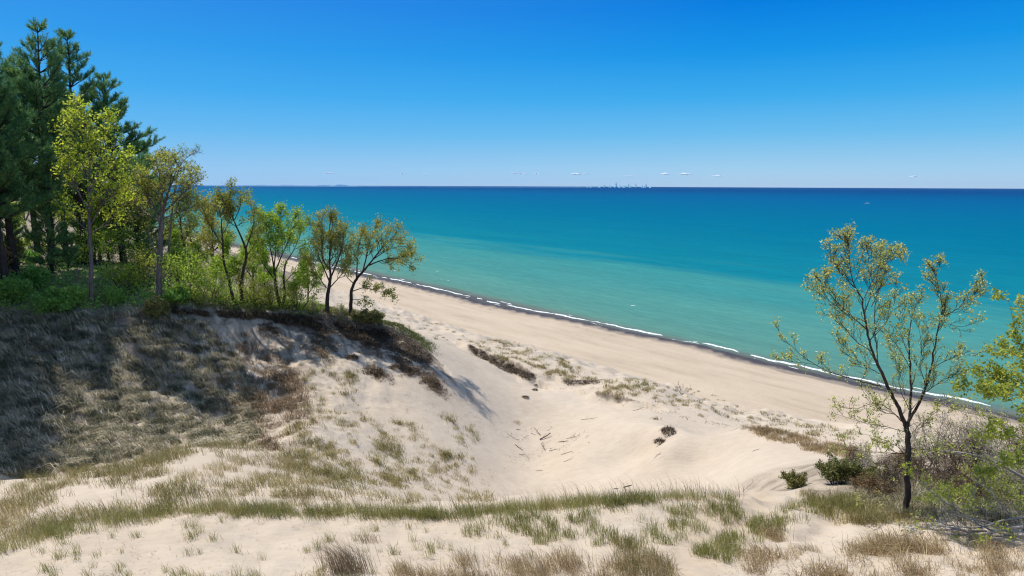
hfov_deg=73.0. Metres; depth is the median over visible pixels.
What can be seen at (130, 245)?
bush
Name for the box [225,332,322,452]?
dry grass
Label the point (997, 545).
grass tuft
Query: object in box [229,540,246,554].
grass tuft
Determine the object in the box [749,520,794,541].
grass tuft
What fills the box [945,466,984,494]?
bush
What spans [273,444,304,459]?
grass tuft
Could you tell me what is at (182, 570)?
grass tuft
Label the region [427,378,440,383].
turf clump
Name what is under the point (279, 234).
maple tree
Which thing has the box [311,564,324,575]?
grass tuft
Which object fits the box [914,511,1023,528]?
fallen branch
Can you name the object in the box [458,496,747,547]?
marram grass
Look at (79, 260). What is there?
bush
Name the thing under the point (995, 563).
grass tuft
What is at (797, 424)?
dune grass
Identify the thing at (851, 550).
grass tuft
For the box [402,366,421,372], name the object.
turf clump
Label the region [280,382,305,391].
grass tuft
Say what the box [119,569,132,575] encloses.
grass tuft
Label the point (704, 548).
marram grass
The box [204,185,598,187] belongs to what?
shore hills
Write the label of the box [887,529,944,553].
grass tuft
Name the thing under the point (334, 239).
oak tree
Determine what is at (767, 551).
grass tuft
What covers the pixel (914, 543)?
grass tuft
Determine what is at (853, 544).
grass tuft
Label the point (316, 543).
grass tuft
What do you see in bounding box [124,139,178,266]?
tree
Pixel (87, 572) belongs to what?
grass tuft
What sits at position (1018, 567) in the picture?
grass tuft
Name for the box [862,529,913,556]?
grass tuft
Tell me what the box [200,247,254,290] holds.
bush
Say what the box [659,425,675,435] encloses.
turf clump
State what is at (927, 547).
grass tuft
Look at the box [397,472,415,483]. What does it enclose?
grass tuft
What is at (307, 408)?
grass tuft
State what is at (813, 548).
grass tuft
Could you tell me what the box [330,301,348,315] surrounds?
bush
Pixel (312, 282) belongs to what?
woodland tree
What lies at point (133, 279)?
sapling
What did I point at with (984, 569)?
grass tuft
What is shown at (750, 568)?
grass tuft
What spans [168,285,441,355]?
turf grass
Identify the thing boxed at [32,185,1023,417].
lake water
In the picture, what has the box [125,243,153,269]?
bush
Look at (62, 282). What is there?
undergrowth
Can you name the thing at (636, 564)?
dune grass
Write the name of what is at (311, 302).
bush
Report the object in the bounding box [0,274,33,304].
bush
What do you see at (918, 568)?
grass tuft
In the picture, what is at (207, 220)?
oak tree
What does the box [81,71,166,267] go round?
pine tree
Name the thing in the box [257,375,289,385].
grass tuft
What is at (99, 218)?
woodland tree
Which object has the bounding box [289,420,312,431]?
grass tuft
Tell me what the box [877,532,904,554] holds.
grass tuft
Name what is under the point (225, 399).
grass tuft
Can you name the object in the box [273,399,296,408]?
grass tuft
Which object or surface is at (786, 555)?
grass tuft
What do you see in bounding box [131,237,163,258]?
bush
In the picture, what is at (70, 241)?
pine tree
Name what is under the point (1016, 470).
bush
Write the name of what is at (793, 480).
juniper
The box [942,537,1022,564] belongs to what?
grass tuft
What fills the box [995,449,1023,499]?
bush
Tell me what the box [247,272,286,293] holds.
bush
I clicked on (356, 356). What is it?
turf clump
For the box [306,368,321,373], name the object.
grass tuft
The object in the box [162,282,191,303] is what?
bush
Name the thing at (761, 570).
grass tuft
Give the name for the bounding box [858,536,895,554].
grass tuft
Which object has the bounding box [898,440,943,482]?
bush
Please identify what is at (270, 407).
grass tuft
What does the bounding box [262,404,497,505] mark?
dune grass
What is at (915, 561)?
dry grass
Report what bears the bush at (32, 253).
on the ground at (492, 406)
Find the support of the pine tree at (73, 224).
on the ground at (492, 406)
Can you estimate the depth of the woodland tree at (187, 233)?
71.15 m
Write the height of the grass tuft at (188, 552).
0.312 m
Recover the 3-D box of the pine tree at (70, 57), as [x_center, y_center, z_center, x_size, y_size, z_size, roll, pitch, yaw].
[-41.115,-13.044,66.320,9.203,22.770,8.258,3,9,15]
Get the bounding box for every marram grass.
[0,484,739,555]
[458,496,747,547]
[688,489,878,564]
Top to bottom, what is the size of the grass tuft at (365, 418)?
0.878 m
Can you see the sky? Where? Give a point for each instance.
(749, 93)
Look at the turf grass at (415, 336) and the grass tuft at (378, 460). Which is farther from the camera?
the turf grass at (415, 336)
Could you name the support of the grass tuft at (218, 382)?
on the ground at (492, 406)
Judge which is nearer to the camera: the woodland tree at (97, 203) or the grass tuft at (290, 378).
the grass tuft at (290, 378)
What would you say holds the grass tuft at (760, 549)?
on the ground at (492, 406)
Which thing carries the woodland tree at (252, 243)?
on the ground at (492, 406)
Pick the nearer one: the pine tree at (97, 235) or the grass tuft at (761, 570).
the grass tuft at (761, 570)
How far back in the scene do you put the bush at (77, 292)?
54.99 m
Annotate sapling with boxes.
[94,256,144,293]
[146,241,222,300]
[172,255,236,302]
[236,274,280,304]
[276,273,326,309]
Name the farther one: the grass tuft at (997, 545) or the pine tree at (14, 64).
the pine tree at (14, 64)
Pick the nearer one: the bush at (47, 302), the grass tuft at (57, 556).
the grass tuft at (57, 556)
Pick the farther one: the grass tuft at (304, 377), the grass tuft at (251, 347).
the grass tuft at (251, 347)
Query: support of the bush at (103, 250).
on the ground at (492, 406)
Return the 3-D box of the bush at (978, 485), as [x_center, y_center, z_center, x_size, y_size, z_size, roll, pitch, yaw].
[14.712,6.229,22.163,1.434,1.807,1.769,5,10,29]
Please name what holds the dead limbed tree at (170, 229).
on the ground at (492, 406)
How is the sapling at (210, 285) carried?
on the ground at (492, 406)
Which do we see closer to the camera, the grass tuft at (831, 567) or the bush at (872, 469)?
the grass tuft at (831, 567)
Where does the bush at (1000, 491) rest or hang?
on the ground at (492, 406)
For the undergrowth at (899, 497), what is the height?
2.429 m
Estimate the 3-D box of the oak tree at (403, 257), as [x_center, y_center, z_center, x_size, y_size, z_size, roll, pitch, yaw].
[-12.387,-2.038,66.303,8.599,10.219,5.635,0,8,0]
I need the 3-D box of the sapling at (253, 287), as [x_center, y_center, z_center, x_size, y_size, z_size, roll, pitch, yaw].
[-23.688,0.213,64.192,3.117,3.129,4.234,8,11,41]
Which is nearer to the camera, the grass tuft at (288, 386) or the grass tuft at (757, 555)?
the grass tuft at (757, 555)
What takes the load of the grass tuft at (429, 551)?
on the ground at (492, 406)
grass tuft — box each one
[34,555,58,572]
[49,531,72,546]
[49,550,63,558]
[51,544,68,559]
[66,543,80,553]
[70,549,80,561]
[78,568,94,575]
[107,560,125,572]
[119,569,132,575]
[167,566,183,575]
[173,565,189,573]
[178,526,198,540]
[179,546,195,555]
[200,368,240,385]
[202,391,242,407]
[225,561,242,575]
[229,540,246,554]
[231,383,261,391]
[239,339,268,351]
[245,390,269,400]
[246,388,272,399]
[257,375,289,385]
[258,353,274,360]
[258,402,282,412]
[260,396,312,412]
[261,402,287,413]
[271,380,312,394]
[272,408,313,419]
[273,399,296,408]
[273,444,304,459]
[274,371,303,377]
[276,373,304,383]
[277,393,294,400]
[279,356,299,363]
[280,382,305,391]
[283,389,318,401]
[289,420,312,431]
[295,403,317,410]
[299,375,310,381]
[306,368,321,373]
[306,383,323,390]
[311,532,325,550]
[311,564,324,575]
[313,405,327,412]
[359,413,373,421]
[366,453,392,466]
[387,542,400,555]
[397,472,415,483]
[412,456,433,463]
[424,539,433,552]
[430,531,446,549]
[441,412,459,422]
[452,449,468,460]
[718,539,788,570]
[726,537,788,561]
[731,533,797,565]
[731,561,766,574]
[732,542,776,566]
[738,557,777,575]
[748,520,788,537]
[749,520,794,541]
[749,533,805,562]
[757,519,794,540]
[767,530,784,541]
[778,558,824,575]
[781,543,811,555]
[792,545,849,575]
[793,550,861,575]
[799,552,863,575]
[804,541,824,553]
[811,561,856,575]
[826,541,880,564]
[829,543,873,555]
[832,534,873,554]
[847,536,881,555]
[848,528,896,547]
[849,534,905,557]
[858,524,893,545]
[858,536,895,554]
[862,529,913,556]
[863,527,941,553]
[863,535,898,557]
[865,523,939,553]
[867,529,925,551]
[873,542,932,575]
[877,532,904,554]
[877,532,937,555]
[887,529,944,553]
[891,565,931,575]
[892,533,932,554]
[901,563,935,575]
[907,535,948,554]
[911,523,963,549]
[914,534,950,552]
[919,533,959,554]
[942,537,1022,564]
[945,550,1023,573]
[947,529,1005,547]
[947,553,1021,575]
[953,560,989,573]
[965,530,1016,551]
[965,542,1011,553]
[968,541,1006,557]
[970,552,1021,573]
[973,552,1018,574]
[975,537,1015,556]
[1007,557,1023,575]
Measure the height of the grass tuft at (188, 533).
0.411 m
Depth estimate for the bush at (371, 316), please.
66.77 m
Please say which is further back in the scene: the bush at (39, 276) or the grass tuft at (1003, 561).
the bush at (39, 276)
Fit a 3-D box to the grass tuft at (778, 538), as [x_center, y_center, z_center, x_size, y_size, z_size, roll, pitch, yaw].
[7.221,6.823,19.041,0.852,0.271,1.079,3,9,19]
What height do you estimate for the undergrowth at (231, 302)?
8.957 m
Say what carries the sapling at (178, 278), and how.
on the ground at (492, 406)
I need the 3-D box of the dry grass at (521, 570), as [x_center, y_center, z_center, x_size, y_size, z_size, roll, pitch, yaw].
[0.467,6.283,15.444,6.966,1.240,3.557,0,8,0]
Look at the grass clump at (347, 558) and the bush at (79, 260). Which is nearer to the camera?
the grass clump at (347, 558)
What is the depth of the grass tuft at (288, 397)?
52.02 m
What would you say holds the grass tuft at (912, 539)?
on the ground at (492, 406)
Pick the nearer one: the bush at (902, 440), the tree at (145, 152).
the bush at (902, 440)
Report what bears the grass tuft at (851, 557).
on the ground at (492, 406)
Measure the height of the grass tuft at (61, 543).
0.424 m
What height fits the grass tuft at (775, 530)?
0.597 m
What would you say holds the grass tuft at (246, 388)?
on the ground at (492, 406)
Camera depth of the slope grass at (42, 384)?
48.52 m
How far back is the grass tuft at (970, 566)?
15.85 m
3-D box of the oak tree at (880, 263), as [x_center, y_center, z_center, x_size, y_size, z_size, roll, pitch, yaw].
[10.860,2.571,20.172,8.132,9.185,2.574,0,8,-4]
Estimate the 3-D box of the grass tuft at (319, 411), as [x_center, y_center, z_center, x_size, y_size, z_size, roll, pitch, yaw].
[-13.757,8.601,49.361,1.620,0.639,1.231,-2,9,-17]
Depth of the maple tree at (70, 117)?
54.25 m
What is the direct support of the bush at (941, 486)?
on the ground at (492, 406)
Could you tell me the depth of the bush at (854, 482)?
24.65 m
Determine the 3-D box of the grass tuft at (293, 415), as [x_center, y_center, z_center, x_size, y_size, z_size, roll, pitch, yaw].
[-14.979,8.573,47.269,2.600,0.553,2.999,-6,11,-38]
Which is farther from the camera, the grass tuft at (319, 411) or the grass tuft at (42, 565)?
the grass tuft at (319, 411)
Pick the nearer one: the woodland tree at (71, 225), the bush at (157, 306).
the bush at (157, 306)
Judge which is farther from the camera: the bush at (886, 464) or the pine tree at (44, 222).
the pine tree at (44, 222)
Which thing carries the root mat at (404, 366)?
on the ground at (492, 406)
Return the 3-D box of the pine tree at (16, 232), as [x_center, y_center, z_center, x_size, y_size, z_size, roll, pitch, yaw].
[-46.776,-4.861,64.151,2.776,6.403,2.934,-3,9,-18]
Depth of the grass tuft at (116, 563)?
16.05 m
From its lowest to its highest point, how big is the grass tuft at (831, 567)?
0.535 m
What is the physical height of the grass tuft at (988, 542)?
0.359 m
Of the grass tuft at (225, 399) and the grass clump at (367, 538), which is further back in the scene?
the grass tuft at (225, 399)
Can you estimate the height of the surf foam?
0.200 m
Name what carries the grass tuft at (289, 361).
on the ground at (492, 406)
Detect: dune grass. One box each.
[0,443,339,534]
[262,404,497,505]
[287,352,412,489]
[397,314,855,440]
[405,412,484,486]
[468,339,597,380]
[600,376,660,398]
[603,525,679,575]
[795,484,895,525]
[851,494,941,527]
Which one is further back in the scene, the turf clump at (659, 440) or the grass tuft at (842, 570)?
the turf clump at (659, 440)
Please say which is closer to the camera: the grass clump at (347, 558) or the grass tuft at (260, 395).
the grass clump at (347, 558)
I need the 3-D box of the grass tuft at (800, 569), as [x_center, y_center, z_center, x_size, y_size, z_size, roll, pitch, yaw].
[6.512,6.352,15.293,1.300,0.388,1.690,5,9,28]
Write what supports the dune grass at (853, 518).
on the ground at (492, 406)
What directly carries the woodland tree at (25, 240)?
on the ground at (492, 406)
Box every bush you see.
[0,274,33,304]
[4,234,30,273]
[9,262,51,290]
[20,226,61,256]
[22,248,45,263]
[30,285,71,315]
[55,283,87,311]
[59,252,83,267]
[73,219,136,266]
[91,220,147,263]
[102,283,127,303]
[106,248,167,286]
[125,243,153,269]
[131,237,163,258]
[141,295,171,322]
[155,245,200,277]
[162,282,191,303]
[178,252,221,279]
[199,292,216,306]
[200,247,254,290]
[225,272,256,290]
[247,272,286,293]
[254,280,285,306]
[278,278,301,297]
[301,299,320,311]
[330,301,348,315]
[350,308,386,325]
[845,440,877,467]
[846,474,876,491]
[849,460,896,483]
[850,440,897,471]
[857,469,902,498]
[876,452,914,489]
[885,446,929,474]
[893,419,960,471]
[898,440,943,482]
[907,409,996,475]
[913,488,945,505]
[917,450,961,491]
[921,490,948,513]
[928,475,971,504]
[932,418,989,478]
[938,475,995,505]
[943,405,1019,456]
[945,410,1023,473]
[945,454,994,500]
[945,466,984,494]
[956,451,1020,501]
[967,442,1023,494]
[975,475,1023,509]
[983,460,1019,488]
[988,410,1023,472]
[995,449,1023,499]
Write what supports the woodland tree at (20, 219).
on the ground at (492, 406)
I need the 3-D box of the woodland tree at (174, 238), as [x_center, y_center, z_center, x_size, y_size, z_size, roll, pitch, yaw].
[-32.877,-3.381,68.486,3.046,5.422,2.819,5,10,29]
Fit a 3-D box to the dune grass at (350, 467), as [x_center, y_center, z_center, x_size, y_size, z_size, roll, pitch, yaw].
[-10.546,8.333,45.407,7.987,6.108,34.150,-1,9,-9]
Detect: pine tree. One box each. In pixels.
[0,16,100,270]
[0,41,57,274]
[0,54,71,257]
[0,63,55,279]
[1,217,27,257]
[19,174,79,277]
[21,75,83,247]
[23,27,123,265]
[55,223,77,270]
[58,134,126,250]
[69,195,115,259]
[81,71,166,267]
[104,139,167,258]
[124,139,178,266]
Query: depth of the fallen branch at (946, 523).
18.67 m
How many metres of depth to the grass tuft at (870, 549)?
17.25 m
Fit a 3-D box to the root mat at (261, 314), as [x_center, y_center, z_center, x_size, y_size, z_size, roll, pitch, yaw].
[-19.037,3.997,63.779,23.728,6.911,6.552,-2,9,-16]
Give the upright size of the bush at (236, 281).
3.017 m
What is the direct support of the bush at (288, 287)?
on the ground at (492, 406)
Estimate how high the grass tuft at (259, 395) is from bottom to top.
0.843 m
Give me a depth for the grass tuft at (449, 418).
57.53 m
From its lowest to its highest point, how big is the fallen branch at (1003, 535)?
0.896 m
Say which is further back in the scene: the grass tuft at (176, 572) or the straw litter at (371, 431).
the straw litter at (371, 431)
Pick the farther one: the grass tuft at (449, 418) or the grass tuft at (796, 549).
the grass tuft at (449, 418)
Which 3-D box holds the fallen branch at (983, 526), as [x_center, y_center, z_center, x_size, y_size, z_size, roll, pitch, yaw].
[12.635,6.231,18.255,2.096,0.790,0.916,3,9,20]
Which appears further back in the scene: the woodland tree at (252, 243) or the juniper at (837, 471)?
the woodland tree at (252, 243)
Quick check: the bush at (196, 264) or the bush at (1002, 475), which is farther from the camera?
the bush at (196, 264)
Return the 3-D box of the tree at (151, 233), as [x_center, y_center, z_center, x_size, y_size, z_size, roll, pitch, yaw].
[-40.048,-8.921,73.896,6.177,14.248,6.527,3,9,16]
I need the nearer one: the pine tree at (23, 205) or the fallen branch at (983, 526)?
the fallen branch at (983, 526)
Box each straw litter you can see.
[1,511,1020,575]
[260,341,492,495]
[502,350,851,445]
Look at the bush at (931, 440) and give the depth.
26.64 m
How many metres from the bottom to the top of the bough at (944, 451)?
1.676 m
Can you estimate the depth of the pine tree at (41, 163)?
57.59 m
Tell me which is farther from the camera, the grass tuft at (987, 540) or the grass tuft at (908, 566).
the grass tuft at (987, 540)
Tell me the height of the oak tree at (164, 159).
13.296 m
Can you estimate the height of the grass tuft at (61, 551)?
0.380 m
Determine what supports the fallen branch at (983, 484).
on the ground at (492, 406)
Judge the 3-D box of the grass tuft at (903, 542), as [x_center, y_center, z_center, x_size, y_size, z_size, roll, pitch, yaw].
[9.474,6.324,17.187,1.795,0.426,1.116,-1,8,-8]
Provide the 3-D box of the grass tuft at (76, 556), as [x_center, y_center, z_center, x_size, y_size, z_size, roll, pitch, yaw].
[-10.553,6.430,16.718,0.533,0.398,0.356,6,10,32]
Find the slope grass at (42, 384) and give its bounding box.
[0,305,268,476]
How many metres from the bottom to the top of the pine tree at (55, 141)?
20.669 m
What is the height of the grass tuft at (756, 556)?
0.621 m
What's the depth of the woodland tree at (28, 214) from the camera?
85.61 m
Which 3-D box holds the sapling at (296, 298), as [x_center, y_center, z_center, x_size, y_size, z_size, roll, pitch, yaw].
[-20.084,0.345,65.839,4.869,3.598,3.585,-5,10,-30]
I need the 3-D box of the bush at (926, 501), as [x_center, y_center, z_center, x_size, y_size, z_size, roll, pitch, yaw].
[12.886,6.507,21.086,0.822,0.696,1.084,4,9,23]
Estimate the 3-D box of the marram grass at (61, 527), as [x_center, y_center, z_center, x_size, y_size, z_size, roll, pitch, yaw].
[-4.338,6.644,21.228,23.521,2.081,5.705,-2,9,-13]
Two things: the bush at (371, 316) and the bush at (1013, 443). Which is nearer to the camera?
the bush at (1013, 443)
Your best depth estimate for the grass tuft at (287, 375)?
56.26 m
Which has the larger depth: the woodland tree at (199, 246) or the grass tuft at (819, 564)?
the woodland tree at (199, 246)
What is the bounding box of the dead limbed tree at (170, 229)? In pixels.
[153,144,205,288]
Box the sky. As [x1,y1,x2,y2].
[0,0,1023,188]
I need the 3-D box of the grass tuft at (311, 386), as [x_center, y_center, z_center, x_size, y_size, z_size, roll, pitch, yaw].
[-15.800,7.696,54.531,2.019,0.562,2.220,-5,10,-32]
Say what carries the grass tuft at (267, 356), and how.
on the ground at (492, 406)
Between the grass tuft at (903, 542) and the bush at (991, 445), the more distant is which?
the bush at (991, 445)
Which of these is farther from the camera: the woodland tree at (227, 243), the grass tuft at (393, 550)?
the woodland tree at (227, 243)
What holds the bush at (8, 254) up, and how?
on the ground at (492, 406)
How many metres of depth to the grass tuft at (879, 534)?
17.82 m
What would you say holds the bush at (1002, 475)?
on the ground at (492, 406)
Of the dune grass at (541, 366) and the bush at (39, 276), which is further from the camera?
the dune grass at (541, 366)
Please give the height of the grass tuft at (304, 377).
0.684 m
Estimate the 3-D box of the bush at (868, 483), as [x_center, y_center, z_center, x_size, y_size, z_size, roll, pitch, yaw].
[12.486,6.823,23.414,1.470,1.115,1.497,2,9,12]
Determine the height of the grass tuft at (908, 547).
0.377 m
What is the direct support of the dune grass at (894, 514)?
on the ground at (492, 406)
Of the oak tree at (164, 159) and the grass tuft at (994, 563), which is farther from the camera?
the oak tree at (164, 159)
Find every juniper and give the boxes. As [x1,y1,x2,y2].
[778,469,807,489]
[813,449,863,484]
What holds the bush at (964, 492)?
on the ground at (492, 406)
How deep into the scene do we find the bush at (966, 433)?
28.66 m
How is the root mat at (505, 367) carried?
on the ground at (492, 406)
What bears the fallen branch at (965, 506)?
on the ground at (492, 406)
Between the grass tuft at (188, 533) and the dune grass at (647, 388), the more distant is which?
the dune grass at (647, 388)
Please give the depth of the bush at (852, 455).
27.59 m
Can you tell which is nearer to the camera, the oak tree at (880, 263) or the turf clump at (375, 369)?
the oak tree at (880, 263)
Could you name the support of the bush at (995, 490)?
on the ground at (492, 406)
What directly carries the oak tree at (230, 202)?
on the ground at (492, 406)
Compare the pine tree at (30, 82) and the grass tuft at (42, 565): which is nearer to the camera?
the grass tuft at (42, 565)
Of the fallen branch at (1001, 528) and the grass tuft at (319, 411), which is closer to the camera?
the fallen branch at (1001, 528)
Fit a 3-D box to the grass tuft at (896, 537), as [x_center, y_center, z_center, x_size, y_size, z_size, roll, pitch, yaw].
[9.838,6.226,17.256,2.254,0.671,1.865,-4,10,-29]
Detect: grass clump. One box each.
[306,528,379,575]
[343,529,381,544]
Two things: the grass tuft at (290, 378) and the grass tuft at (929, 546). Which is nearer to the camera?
the grass tuft at (929, 546)
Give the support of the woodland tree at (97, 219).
on the ground at (492, 406)
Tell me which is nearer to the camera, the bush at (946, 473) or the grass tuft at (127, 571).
the grass tuft at (127, 571)
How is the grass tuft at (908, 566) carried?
on the ground at (492, 406)
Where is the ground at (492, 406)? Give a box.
[0,198,1023,575]
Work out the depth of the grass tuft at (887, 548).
17.12 m
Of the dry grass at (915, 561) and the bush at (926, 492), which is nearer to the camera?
the dry grass at (915, 561)
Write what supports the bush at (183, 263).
on the ground at (492, 406)
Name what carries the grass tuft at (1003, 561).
on the ground at (492, 406)
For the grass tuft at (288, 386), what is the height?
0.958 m
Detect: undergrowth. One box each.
[0,259,175,314]
[164,279,324,316]
[843,470,1023,528]
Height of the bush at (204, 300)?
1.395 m
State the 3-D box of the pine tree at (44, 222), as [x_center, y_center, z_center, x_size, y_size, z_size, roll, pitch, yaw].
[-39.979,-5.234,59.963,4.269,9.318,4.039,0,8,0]
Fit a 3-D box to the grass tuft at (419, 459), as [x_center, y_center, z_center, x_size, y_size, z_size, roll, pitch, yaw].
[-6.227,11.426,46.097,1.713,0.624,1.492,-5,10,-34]
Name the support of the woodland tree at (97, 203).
on the ground at (492, 406)
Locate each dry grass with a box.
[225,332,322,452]
[384,538,685,575]
[740,424,874,459]
[852,517,1023,575]
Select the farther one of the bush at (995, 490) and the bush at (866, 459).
the bush at (866, 459)
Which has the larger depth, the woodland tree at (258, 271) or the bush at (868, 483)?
the woodland tree at (258, 271)
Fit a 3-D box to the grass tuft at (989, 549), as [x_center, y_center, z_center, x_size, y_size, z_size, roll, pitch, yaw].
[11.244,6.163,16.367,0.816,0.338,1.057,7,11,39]
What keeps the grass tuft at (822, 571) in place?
on the ground at (492, 406)
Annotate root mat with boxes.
[169,305,432,367]
[256,318,451,399]
[468,344,534,380]
[561,378,599,384]
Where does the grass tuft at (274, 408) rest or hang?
on the ground at (492, 406)
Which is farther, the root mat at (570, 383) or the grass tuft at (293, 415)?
the root mat at (570, 383)
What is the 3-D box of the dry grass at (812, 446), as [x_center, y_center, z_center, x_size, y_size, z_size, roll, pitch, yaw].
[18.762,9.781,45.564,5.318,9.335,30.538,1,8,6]
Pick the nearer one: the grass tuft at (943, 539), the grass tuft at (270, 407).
the grass tuft at (943, 539)
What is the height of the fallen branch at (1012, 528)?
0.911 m
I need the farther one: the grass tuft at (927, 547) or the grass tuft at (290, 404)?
the grass tuft at (290, 404)
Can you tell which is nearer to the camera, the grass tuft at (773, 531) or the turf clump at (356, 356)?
the grass tuft at (773, 531)
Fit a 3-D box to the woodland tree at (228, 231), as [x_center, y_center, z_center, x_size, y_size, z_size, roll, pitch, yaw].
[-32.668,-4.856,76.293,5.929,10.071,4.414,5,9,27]
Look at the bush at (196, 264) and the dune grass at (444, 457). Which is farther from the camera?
the bush at (196, 264)
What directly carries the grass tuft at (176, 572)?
on the ground at (492, 406)
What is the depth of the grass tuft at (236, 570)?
15.45 m
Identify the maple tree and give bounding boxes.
[47,91,148,307]
[247,200,314,306]
[945,286,1023,480]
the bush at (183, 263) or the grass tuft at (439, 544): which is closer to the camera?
the grass tuft at (439, 544)
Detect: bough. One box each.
[911,433,1023,478]
[931,393,1023,441]
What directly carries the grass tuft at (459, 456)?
on the ground at (492, 406)
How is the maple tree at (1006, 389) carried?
on the ground at (492, 406)
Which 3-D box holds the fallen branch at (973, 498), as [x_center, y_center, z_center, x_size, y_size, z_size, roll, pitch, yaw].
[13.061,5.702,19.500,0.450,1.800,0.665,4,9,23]
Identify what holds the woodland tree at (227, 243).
on the ground at (492, 406)
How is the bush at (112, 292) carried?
on the ground at (492, 406)
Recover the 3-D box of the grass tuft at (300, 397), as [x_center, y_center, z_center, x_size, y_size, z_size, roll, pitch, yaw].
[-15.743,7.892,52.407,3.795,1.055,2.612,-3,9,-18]
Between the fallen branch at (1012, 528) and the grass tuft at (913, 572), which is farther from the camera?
the fallen branch at (1012, 528)
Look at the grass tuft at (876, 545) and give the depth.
17.20 m
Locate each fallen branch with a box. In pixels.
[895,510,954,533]
[898,456,1003,522]
[909,509,986,538]
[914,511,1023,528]
[920,511,1023,536]
[920,517,1023,540]
[936,503,1013,533]
[948,519,1023,545]
[951,506,1019,535]
[957,467,1023,530]
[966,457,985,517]
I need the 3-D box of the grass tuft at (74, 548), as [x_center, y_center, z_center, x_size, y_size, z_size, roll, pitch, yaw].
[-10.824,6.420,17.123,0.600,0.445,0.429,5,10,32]
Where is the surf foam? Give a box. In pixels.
[291,257,989,405]
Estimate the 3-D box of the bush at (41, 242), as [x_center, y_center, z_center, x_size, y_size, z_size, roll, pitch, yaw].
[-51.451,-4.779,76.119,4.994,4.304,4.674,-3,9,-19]
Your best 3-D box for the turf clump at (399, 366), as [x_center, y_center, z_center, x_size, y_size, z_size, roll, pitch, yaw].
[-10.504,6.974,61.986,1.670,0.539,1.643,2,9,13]
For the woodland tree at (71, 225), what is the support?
on the ground at (492, 406)
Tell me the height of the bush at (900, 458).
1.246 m
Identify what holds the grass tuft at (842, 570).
on the ground at (492, 406)
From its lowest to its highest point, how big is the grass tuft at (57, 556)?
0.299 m
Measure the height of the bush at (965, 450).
2.650 m
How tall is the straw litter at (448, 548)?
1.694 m
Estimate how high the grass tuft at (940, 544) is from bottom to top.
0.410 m
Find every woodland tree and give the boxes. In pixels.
[2,202,35,230]
[4,224,29,262]
[11,162,30,249]
[54,212,79,233]
[75,202,110,262]
[85,205,115,260]
[86,158,154,264]
[163,227,185,267]
[164,189,201,277]
[187,235,209,264]
[191,203,237,282]
[213,233,249,281]
[235,224,265,283]
[248,249,279,289]
[295,248,327,301]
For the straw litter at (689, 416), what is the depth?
64.51 m
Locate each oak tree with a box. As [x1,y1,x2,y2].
[114,143,222,299]
[191,191,237,301]
[211,177,267,304]
[295,205,356,312]
[344,214,425,315]
[769,219,990,510]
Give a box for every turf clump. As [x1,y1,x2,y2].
[345,353,358,359]
[367,366,384,373]
[388,363,402,369]
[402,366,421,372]
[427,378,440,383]
[652,437,664,444]
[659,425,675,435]
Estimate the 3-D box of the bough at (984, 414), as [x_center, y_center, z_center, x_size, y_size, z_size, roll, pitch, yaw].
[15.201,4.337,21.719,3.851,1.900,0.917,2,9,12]
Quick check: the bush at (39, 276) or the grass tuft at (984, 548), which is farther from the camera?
the bush at (39, 276)
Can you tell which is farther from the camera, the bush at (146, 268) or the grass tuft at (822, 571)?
the bush at (146, 268)
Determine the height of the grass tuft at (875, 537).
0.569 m

